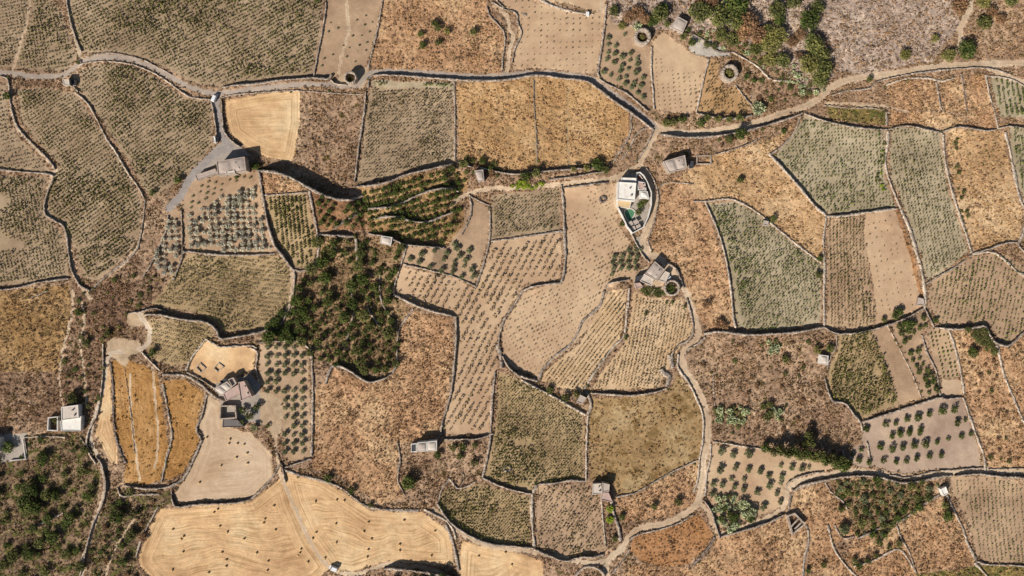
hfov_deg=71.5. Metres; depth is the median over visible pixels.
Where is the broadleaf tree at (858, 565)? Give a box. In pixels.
[855,563,862,569]
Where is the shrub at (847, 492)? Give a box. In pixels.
[843,488,851,495]
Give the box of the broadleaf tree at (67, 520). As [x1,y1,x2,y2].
[61,510,76,524]
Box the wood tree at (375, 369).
[372,366,379,374]
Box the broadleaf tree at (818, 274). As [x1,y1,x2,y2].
[815,271,822,278]
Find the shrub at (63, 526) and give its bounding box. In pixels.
[61,523,67,530]
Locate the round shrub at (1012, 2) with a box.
[1004,0,1018,6]
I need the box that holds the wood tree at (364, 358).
[360,356,366,363]
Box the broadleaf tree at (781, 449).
[775,443,786,455]
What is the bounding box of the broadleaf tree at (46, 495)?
[40,488,51,500]
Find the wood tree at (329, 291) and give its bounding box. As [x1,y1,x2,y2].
[326,289,332,295]
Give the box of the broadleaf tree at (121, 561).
[116,557,127,565]
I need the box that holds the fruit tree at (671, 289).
[666,284,675,292]
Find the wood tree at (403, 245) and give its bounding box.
[397,243,405,250]
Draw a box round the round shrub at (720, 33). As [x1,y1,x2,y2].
[714,27,728,42]
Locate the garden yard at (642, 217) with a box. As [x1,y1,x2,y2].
[618,173,649,231]
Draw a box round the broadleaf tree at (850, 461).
[847,459,853,467]
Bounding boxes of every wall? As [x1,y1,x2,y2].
[0,75,55,169]
[0,168,53,176]
[0,277,67,290]
[10,439,26,460]
[24,435,64,437]
[32,512,62,528]
[43,178,89,291]
[66,0,81,51]
[75,91,144,198]
[78,60,210,100]
[79,456,105,575]
[86,397,100,463]
[90,199,145,290]
[92,52,171,74]
[100,344,103,396]
[110,363,126,464]
[116,488,159,497]
[123,479,183,489]
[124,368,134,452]
[128,307,165,314]
[135,506,158,556]
[141,352,159,370]
[142,216,168,277]
[144,313,281,339]
[161,384,172,482]
[162,373,226,403]
[170,440,202,488]
[171,463,286,507]
[172,250,183,279]
[181,211,182,251]
[181,250,274,256]
[185,338,205,370]
[186,371,214,388]
[195,395,207,438]
[206,338,256,347]
[210,99,217,142]
[220,99,239,147]
[222,74,332,87]
[222,89,362,97]
[250,347,259,381]
[256,169,362,200]
[258,172,292,269]
[259,340,310,349]
[264,191,307,195]
[280,269,295,323]
[283,458,311,468]
[283,469,418,512]
[292,265,315,271]
[308,191,319,263]
[310,347,314,455]
[313,0,326,76]
[319,233,352,237]
[324,364,397,383]
[330,79,346,85]
[333,211,359,229]
[343,292,354,348]
[354,92,365,181]
[354,238,358,264]
[356,163,452,187]
[366,306,379,324]
[367,0,382,67]
[367,187,458,209]
[368,233,444,248]
[369,74,652,129]
[373,210,456,222]
[378,268,395,322]
[384,567,448,575]
[393,245,407,293]
[393,293,455,317]
[396,309,413,361]
[397,443,404,495]
[403,263,475,286]
[424,508,456,538]
[436,478,449,503]
[436,504,532,549]
[440,317,457,434]
[444,432,492,440]
[445,524,459,570]
[449,478,474,488]
[452,81,455,159]
[456,160,607,174]
[461,194,472,234]
[468,194,489,205]
[475,207,490,287]
[481,372,495,476]
[482,477,532,494]
[486,6,505,70]
[491,230,561,241]
[492,1,522,62]
[495,343,503,367]
[497,290,522,343]
[502,356,537,381]
[521,379,585,415]
[522,282,560,291]
[530,485,537,546]
[533,80,537,162]
[534,548,603,561]
[537,290,605,379]
[538,479,585,484]
[539,0,592,14]
[549,171,604,180]
[560,185,566,284]
[563,182,607,188]
[574,565,605,575]
[583,288,629,389]
[585,412,588,480]
[586,392,592,413]
[591,388,666,396]
[596,4,607,76]
[599,79,647,111]
[600,500,606,546]
[605,278,628,287]
[610,498,621,541]
[612,549,629,573]
[613,114,632,162]
[616,459,698,497]
[617,172,651,233]
[621,126,646,159]
[629,231,649,261]
[629,514,693,539]
[634,129,653,162]
[646,168,658,250]
[650,47,655,108]
[659,368,671,386]
[660,112,802,138]
[660,181,692,186]
[666,262,684,287]
[667,354,674,367]
[671,299,693,354]
[676,354,704,492]
[684,336,704,355]
[688,32,732,52]
[692,537,714,565]
[693,198,820,263]
[696,59,709,111]
[696,112,751,119]
[702,499,719,537]
[704,326,823,335]
[704,444,711,495]
[705,201,736,327]
[713,375,715,404]
[713,441,783,454]
[715,139,756,154]
[721,514,783,537]
[733,52,786,82]
[735,84,752,106]
[768,152,827,215]
[771,115,801,153]
[785,471,823,487]
[787,475,952,510]
[801,525,809,575]
[804,113,887,129]
[822,217,826,324]
[824,105,890,113]
[824,308,923,334]
[824,377,863,430]
[825,483,848,509]
[827,208,896,217]
[827,334,837,367]
[827,525,856,575]
[832,67,1010,95]
[834,525,855,538]
[853,548,913,567]
[857,494,939,538]
[861,396,961,423]
[866,443,870,459]
[884,131,900,208]
[885,76,954,85]
[885,109,887,125]
[888,125,942,133]
[888,328,921,397]
[890,466,983,478]
[896,525,916,572]
[900,209,926,308]
[921,335,940,395]
[925,309,934,327]
[926,254,971,283]
[935,80,942,109]
[935,324,1023,346]
[942,134,972,252]
[943,126,995,131]
[946,496,976,560]
[948,330,964,394]
[955,473,1023,478]
[960,74,967,111]
[962,397,986,470]
[972,241,1017,254]
[973,251,1023,276]
[974,562,987,575]
[976,560,1023,566]
[984,75,998,128]
[987,75,1023,86]
[988,468,1023,469]
[996,345,1023,423]
[999,125,1023,128]
[1004,132,1023,208]
[1017,224,1023,251]
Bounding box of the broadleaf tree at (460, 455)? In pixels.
[455,452,463,460]
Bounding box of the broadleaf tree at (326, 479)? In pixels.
[323,474,332,482]
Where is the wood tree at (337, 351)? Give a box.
[333,348,342,356]
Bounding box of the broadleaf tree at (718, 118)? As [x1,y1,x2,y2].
[714,115,721,122]
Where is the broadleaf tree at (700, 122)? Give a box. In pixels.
[695,118,704,126]
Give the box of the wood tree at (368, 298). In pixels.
[365,294,371,301]
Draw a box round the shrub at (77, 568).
[74,560,85,572]
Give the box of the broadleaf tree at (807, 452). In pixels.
[802,447,811,458]
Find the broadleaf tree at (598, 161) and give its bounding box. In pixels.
[591,158,603,170]
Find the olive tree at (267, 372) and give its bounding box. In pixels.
[264,370,270,376]
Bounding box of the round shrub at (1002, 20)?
[995,13,1005,24]
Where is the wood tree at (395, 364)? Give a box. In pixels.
[392,360,400,366]
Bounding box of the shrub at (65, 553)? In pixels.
[59,548,70,559]
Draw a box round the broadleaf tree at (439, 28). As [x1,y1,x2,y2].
[433,23,441,30]
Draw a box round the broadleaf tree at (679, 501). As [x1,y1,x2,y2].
[674,498,682,506]
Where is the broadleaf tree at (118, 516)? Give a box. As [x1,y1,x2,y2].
[108,508,124,523]
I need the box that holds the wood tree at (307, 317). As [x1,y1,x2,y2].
[302,315,310,321]
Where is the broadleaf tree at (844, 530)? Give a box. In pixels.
[838,523,849,535]
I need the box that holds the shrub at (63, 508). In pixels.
[58,505,65,511]
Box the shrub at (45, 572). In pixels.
[39,565,49,575]
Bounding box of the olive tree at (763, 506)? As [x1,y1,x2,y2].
[759,503,766,511]
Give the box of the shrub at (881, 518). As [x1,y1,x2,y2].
[878,515,884,522]
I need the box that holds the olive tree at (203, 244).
[200,241,206,247]
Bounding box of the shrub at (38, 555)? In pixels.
[34,551,41,558]
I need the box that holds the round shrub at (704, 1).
[694,0,707,8]
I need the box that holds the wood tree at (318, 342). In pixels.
[313,337,321,345]
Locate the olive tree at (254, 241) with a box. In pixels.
[252,239,258,245]
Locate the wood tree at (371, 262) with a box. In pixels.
[369,258,375,265]
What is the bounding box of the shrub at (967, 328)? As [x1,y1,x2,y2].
[965,326,971,333]
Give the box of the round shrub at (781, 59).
[775,51,790,68]
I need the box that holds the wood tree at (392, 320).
[386,316,394,323]
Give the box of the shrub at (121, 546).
[117,543,124,549]
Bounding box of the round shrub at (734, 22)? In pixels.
[722,7,745,30]
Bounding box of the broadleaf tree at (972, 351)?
[968,346,978,357]
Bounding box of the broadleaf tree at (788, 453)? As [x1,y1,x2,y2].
[782,447,792,458]
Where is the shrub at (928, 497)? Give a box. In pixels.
[924,493,932,502]
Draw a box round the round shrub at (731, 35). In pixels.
[725,31,741,47]
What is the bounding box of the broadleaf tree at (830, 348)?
[825,344,834,351]
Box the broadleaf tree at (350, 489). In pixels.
[348,487,355,494]
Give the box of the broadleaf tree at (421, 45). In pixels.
[419,40,426,48]
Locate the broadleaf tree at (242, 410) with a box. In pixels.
[239,407,246,414]
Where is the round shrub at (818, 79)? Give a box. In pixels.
[810,71,829,88]
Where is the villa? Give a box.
[616,178,635,208]
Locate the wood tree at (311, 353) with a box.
[306,347,314,356]
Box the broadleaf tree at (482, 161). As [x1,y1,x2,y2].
[479,157,485,164]
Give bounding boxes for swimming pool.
[624,208,635,221]
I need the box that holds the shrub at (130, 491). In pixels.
[125,487,133,496]
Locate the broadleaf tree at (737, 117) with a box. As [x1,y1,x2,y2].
[735,113,743,121]
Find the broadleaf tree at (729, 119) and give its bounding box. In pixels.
[726,115,732,122]
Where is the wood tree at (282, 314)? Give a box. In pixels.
[277,308,285,316]
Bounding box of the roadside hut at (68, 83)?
[63,79,76,86]
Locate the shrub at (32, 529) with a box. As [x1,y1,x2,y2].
[28,523,37,532]
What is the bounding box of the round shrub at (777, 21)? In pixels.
[772,14,785,26]
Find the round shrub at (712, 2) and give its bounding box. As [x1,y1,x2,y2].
[707,0,719,8]
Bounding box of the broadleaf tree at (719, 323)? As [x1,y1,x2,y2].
[713,319,722,328]
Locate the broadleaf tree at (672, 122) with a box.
[669,118,677,125]
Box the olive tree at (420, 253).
[418,250,425,256]
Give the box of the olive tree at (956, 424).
[954,419,961,426]
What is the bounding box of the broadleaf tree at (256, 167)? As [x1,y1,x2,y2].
[251,161,259,169]
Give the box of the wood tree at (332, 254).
[327,248,336,257]
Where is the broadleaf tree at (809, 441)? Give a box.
[807,437,815,447]
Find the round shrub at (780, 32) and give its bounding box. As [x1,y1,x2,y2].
[769,25,788,45]
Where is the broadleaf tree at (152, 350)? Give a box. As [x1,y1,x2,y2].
[148,348,156,356]
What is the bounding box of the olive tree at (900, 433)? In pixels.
[897,431,903,437]
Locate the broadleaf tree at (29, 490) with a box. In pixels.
[19,481,36,497]
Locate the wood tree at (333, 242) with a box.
[329,238,338,247]
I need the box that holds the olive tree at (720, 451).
[718,447,726,455]
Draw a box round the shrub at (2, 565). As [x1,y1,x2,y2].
[0,558,6,570]
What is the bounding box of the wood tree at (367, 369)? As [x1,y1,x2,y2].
[359,365,369,374]
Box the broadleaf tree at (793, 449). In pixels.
[790,445,801,456]
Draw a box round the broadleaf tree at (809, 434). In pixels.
[804,431,812,438]
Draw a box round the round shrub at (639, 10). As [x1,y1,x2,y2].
[631,5,645,20]
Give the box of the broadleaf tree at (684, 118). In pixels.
[677,115,686,123]
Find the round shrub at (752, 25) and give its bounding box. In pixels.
[737,11,759,32]
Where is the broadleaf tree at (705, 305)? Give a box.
[701,301,710,309]
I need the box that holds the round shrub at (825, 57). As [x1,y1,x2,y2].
[814,45,831,63]
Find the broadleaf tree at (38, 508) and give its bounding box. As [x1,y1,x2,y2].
[29,500,42,515]
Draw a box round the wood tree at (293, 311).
[290,307,297,315]
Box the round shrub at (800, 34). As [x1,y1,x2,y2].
[794,28,806,39]
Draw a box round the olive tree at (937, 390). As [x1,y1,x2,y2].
[933,385,939,392]
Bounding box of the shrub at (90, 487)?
[87,482,94,490]
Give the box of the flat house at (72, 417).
[60,404,84,430]
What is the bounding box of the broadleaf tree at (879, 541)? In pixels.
[874,538,882,545]
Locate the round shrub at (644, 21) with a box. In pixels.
[640,13,649,24]
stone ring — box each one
[503,464,510,471]
[599,196,606,202]
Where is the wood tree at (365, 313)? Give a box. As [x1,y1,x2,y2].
[356,308,371,321]
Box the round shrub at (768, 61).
[762,53,775,65]
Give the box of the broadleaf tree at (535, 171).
[531,168,540,176]
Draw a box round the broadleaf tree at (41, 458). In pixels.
[36,451,47,462]
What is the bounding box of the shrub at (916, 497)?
[913,494,921,502]
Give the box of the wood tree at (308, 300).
[304,296,311,304]
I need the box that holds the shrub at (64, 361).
[61,357,67,363]
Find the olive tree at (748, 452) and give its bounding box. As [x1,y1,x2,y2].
[744,448,753,458]
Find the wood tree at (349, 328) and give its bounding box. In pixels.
[346,326,353,332]
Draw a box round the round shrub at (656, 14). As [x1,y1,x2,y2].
[650,4,668,22]
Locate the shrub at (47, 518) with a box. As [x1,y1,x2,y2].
[41,512,52,523]
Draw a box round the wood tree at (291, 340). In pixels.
[284,334,294,344]
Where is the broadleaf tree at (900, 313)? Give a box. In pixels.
[894,307,903,315]
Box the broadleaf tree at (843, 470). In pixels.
[839,462,850,472]
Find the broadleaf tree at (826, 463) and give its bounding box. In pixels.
[820,453,830,465]
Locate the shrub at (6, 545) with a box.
[3,542,10,548]
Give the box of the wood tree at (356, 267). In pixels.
[352,258,364,272]
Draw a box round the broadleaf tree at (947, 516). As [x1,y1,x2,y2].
[942,510,954,521]
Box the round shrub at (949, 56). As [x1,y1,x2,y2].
[941,49,956,62]
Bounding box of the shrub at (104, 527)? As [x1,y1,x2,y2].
[102,524,108,530]
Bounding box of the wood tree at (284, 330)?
[282,326,291,333]
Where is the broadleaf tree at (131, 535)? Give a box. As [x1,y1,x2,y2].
[125,529,136,541]
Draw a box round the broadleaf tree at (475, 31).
[469,28,477,35]
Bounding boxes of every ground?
[0,0,1023,575]
[688,34,730,56]
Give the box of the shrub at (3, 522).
[1,516,9,524]
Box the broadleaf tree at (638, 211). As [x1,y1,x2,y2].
[635,208,641,215]
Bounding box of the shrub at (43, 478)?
[38,474,46,482]
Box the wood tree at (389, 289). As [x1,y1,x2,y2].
[385,286,391,293]
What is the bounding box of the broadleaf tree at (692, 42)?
[688,39,695,45]
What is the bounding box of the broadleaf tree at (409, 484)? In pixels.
[401,474,415,490]
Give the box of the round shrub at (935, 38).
[930,33,939,43]
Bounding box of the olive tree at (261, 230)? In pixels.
[258,228,264,234]
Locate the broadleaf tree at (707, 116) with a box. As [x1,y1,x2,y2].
[703,113,711,120]
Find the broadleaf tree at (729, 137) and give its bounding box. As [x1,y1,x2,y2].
[724,135,731,142]
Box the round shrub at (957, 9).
[949,0,969,16]
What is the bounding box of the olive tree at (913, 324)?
[907,321,915,328]
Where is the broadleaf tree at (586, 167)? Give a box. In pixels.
[583,164,590,170]
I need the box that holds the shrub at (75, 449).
[71,446,78,452]
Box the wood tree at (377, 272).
[375,269,383,276]
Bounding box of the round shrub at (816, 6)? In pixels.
[810,0,825,12]
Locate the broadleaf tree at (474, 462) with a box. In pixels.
[471,459,478,466]
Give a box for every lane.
[431,507,604,565]
[602,129,712,575]
[613,164,637,207]
[700,467,1023,536]
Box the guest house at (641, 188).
[635,174,648,199]
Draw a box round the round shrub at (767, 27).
[762,23,772,37]
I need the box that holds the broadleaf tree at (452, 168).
[448,165,455,172]
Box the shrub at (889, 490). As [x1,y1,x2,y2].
[886,487,892,493]
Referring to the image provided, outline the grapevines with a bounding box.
[0,0,1023,562]
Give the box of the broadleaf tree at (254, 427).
[251,424,257,430]
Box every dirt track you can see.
[81,350,124,575]
[137,313,152,351]
[263,398,447,575]
[337,0,350,75]
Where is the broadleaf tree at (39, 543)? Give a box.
[32,537,45,548]
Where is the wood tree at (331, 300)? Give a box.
[322,296,333,307]
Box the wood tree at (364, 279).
[355,272,369,286]
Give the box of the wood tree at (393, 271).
[389,266,398,274]
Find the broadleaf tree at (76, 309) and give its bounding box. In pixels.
[74,308,81,315]
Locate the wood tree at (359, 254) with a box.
[355,248,365,258]
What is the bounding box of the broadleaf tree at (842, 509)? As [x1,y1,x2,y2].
[838,505,845,512]
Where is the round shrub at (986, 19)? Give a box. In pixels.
[976,14,992,30]
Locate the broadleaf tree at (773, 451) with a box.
[768,446,778,456]
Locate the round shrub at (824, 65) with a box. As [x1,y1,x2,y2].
[816,59,833,76]
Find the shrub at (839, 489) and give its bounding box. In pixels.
[836,484,843,492]
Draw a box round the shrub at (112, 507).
[109,503,116,510]
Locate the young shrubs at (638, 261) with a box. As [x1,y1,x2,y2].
[502,1,970,571]
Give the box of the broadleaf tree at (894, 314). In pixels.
[891,311,899,319]
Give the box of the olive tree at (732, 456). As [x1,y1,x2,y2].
[730,451,735,458]
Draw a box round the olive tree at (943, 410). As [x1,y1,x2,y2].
[938,407,946,414]
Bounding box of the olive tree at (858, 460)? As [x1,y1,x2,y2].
[855,457,862,463]
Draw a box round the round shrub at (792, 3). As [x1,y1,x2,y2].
[787,0,802,8]
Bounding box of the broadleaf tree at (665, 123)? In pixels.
[662,118,670,127]
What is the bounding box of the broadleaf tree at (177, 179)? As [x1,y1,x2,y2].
[173,176,181,183]
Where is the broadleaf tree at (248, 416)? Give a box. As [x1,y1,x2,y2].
[244,411,253,419]
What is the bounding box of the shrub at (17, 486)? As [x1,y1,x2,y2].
[13,483,20,490]
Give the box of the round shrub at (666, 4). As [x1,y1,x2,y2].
[659,3,668,10]
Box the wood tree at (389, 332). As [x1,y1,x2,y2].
[381,325,395,339]
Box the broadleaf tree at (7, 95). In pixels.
[2,92,10,99]
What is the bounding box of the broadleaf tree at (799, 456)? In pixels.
[795,450,805,461]
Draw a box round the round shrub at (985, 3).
[975,0,991,8]
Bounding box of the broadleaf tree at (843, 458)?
[836,455,848,466]
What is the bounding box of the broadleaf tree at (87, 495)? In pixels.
[80,491,92,501]
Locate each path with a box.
[10,87,92,300]
[12,0,30,69]
[58,289,74,406]
[68,0,80,60]
[79,299,86,405]
[105,518,133,575]
[119,223,145,268]
[129,373,140,480]
[151,367,158,468]
[284,269,293,315]
[449,172,627,207]
[492,5,514,72]
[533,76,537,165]
[599,0,603,12]
[825,101,908,112]
[942,31,963,62]
[956,0,973,32]
[987,67,1023,83]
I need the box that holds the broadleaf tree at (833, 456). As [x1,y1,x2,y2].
[827,452,838,463]
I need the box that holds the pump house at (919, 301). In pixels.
[915,298,924,305]
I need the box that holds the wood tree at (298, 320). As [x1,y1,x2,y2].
[294,316,302,324]
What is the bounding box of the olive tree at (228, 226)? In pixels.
[225,223,231,228]
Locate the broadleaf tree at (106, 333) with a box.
[104,330,110,336]
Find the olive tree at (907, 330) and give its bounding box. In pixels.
[905,328,911,334]
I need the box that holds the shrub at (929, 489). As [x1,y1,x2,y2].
[925,484,933,492]
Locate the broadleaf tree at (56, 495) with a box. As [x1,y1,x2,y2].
[51,490,61,501]
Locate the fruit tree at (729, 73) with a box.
[725,69,733,77]
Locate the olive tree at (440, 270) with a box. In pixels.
[438,267,444,273]
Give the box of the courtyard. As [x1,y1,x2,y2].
[219,405,237,419]
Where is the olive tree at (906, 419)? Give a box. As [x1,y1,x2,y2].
[904,415,910,422]
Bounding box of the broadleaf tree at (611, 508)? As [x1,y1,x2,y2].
[606,505,613,512]
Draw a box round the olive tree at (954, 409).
[950,406,957,413]
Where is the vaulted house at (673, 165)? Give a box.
[661,155,692,173]
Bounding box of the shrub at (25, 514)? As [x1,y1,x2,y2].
[19,506,31,517]
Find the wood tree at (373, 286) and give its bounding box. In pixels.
[369,282,380,292]
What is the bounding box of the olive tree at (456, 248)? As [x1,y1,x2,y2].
[453,245,459,251]
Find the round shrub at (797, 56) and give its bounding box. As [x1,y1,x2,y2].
[795,52,803,58]
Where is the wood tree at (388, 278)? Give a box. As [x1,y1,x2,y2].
[385,274,392,281]
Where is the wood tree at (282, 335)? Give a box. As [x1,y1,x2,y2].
[277,333,284,341]
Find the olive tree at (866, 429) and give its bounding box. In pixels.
[863,426,869,432]
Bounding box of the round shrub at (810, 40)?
[804,31,824,54]
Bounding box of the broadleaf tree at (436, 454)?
[433,450,441,457]
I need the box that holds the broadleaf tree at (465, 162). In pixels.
[459,159,468,167]
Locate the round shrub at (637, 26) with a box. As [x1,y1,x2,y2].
[632,22,641,30]
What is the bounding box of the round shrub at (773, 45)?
[758,34,780,55]
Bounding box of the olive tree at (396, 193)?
[393,189,398,195]
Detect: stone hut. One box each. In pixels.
[380,236,392,245]
[474,170,483,182]
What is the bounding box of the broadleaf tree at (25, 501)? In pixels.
[15,493,33,510]
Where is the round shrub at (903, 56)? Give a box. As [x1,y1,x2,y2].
[900,48,910,60]
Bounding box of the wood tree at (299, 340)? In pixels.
[296,335,308,346]
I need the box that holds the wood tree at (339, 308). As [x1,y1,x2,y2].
[334,305,341,311]
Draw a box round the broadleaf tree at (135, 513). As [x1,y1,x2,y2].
[129,509,137,519]
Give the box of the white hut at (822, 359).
[817,354,828,364]
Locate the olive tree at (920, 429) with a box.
[917,426,923,433]
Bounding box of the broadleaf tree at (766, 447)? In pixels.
[761,443,770,452]
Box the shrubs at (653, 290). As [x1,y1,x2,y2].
[7,2,1021,575]
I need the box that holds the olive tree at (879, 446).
[877,444,883,450]
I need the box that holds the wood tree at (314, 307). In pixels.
[310,304,318,311]
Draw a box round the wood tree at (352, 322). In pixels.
[350,319,356,325]
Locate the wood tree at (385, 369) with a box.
[381,364,389,372]
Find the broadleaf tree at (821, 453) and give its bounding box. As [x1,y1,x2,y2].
[813,449,827,461]
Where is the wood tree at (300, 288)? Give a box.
[294,283,303,291]
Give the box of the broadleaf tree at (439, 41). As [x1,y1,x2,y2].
[435,38,441,44]
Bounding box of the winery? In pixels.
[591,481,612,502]
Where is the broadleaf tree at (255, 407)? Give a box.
[252,402,260,410]
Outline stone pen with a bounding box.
[214,362,223,371]
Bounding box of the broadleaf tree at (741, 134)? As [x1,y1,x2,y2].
[735,127,746,140]
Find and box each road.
[0,53,656,128]
[651,60,1023,135]
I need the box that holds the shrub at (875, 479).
[872,476,882,485]
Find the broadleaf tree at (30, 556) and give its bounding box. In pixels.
[21,548,36,561]
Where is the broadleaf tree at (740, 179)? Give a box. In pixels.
[737,176,743,182]
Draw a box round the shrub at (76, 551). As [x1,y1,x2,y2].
[73,548,79,554]
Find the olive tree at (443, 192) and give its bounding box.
[439,189,445,196]
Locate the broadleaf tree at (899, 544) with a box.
[894,540,902,548]
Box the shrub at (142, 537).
[138,532,147,542]
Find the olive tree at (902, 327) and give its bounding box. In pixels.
[896,323,904,329]
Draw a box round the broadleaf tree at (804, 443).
[801,440,811,447]
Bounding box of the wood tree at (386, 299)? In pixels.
[383,295,392,305]
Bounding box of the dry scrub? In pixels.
[0,0,1023,575]
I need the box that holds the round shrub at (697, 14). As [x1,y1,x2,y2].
[688,1,711,23]
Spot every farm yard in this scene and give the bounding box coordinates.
[0,433,27,462]
[106,337,140,366]
[127,310,145,328]
[204,140,250,170]
[213,373,259,422]
[257,393,282,438]
[335,66,368,88]
[629,266,676,296]
[636,236,650,260]
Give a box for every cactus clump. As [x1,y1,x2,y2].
[703,41,710,48]
[711,42,717,49]
[714,417,722,423]
[714,495,721,502]
[715,405,723,413]
[725,407,733,414]
[726,414,736,422]
[726,510,732,519]
[726,525,734,533]
[730,522,740,529]
[731,513,739,521]
[736,498,747,509]
[740,408,750,415]
[740,511,749,519]
[747,506,757,516]
[748,516,755,523]
[752,101,765,115]
[756,58,762,65]
[763,415,770,422]
[766,401,773,407]
[766,410,773,416]
[774,408,783,415]
[793,72,801,78]
[798,89,805,95]
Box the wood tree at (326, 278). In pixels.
[318,270,332,284]
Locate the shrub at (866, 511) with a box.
[860,506,869,514]
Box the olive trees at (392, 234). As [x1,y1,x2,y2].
[156,32,967,484]
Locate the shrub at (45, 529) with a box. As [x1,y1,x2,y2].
[41,526,49,532]
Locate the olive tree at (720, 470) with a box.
[717,466,724,474]
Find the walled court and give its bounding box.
[47,416,60,430]
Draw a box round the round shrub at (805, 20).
[799,8,820,31]
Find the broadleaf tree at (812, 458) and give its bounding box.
[807,450,819,462]
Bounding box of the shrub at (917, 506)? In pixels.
[914,503,921,510]
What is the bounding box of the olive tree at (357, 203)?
[355,200,361,206]
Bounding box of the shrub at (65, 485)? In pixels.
[62,481,69,488]
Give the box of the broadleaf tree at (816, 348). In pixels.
[813,345,821,353]
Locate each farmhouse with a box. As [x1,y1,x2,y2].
[194,157,250,180]
[633,261,669,288]
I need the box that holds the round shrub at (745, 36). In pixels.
[735,24,752,42]
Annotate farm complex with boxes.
[213,376,254,400]
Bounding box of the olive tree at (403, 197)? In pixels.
[400,193,406,200]
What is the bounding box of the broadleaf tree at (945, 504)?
[941,501,948,508]
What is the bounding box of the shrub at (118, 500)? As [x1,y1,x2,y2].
[116,498,122,505]
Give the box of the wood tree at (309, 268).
[304,263,317,274]
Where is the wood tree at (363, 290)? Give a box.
[359,286,367,294]
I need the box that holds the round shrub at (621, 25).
[617,21,626,29]
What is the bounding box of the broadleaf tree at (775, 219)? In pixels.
[770,215,776,222]
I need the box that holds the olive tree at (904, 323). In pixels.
[902,320,909,328]
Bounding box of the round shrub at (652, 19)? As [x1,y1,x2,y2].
[647,15,658,26]
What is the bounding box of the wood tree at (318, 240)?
[311,236,323,247]
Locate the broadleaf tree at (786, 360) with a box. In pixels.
[781,356,789,362]
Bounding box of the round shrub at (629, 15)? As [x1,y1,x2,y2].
[623,9,637,23]
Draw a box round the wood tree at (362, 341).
[360,339,366,345]
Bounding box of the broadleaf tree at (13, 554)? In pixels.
[6,550,18,562]
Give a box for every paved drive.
[165,145,234,211]
[213,96,233,148]
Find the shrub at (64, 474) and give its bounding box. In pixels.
[60,471,67,478]
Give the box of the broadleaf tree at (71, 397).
[65,391,77,403]
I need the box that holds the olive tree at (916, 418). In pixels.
[914,414,922,421]
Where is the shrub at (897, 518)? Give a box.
[893,514,902,522]
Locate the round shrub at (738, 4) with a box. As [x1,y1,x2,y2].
[724,0,750,14]
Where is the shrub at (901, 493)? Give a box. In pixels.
[897,491,904,498]
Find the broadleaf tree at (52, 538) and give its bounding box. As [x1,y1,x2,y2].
[45,531,58,545]
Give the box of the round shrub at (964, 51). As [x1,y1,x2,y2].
[957,40,977,59]
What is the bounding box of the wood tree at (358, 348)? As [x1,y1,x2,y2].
[353,345,365,355]
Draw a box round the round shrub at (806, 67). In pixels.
[798,53,820,76]
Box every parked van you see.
[211,93,217,101]
[329,565,337,571]
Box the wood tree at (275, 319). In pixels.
[269,316,281,328]
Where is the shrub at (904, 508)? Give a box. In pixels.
[899,505,908,514]
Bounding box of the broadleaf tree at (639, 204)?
[637,201,643,208]
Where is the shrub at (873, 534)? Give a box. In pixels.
[869,530,876,537]
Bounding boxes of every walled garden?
[344,71,357,85]
[633,28,650,46]
[663,280,679,295]
[719,65,738,82]
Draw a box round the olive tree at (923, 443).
[921,440,928,448]
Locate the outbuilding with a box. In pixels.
[222,419,244,426]
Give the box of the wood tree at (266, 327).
[264,322,272,330]
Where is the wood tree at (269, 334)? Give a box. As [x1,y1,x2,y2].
[261,330,277,344]
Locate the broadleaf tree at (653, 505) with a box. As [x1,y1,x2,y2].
[651,503,657,509]
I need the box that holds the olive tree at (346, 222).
[343,219,349,225]
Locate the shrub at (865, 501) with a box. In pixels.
[858,494,868,504]
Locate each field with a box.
[0,0,31,68]
[0,85,48,171]
[0,175,67,285]
[0,284,70,371]
[0,372,61,433]
[0,433,99,575]
[15,0,76,72]
[17,87,142,281]
[61,255,159,433]
[65,0,322,85]
[79,63,212,195]
[90,487,171,575]
[95,367,116,463]
[112,361,166,483]
[135,205,166,265]
[138,477,328,575]
[145,319,213,366]
[151,254,290,332]
[152,209,180,276]
[162,380,203,480]
[174,395,272,502]
[182,172,272,253]
[189,341,255,383]
[224,91,299,161]
[258,342,309,461]
[262,174,304,193]
[267,193,316,268]
[273,234,409,372]
[284,473,453,571]
[292,92,364,184]
[310,190,366,230]
[313,311,451,505]
[314,0,381,76]
[357,81,453,181]
[357,167,467,244]
[370,0,503,73]
[372,80,452,89]
[396,234,561,434]
[399,442,484,507]
[404,198,488,283]
[437,484,530,543]
[457,77,627,171]
[459,540,543,575]
[485,372,584,491]
[491,188,560,239]
[494,0,604,74]
[502,185,639,376]
[535,483,606,556]
[541,289,626,389]
[545,0,605,11]
[588,373,701,493]
[593,292,692,389]
[599,15,651,106]
[606,0,834,93]
[611,117,648,169]
[615,459,700,521]
[624,516,806,575]
[630,514,712,565]
[652,32,706,113]
[652,177,732,330]
[655,115,799,155]
[679,124,826,256]
[686,328,861,457]
[697,59,750,114]
[707,445,838,527]
[708,202,821,330]
[732,57,809,112]
[774,116,895,212]
[791,483,853,575]
[826,0,959,74]
[827,106,885,124]
[827,214,876,329]
[828,329,898,418]
[829,478,939,534]
[844,526,916,575]
[848,399,980,473]
[864,210,921,325]
[871,327,919,403]
[887,80,939,110]
[889,110,995,129]
[890,127,968,280]
[891,310,938,398]
[896,210,923,298]
[901,518,973,572]
[903,497,963,526]
[916,565,1023,575]
[926,327,958,379]
[928,254,1023,342]
[941,76,965,112]
[941,380,961,396]
[947,128,1021,251]
[951,476,1023,562]
[953,327,1023,467]
[966,75,995,125]
[991,77,1023,117]
[1000,335,1023,416]
[1001,241,1023,264]
[1009,126,1023,202]

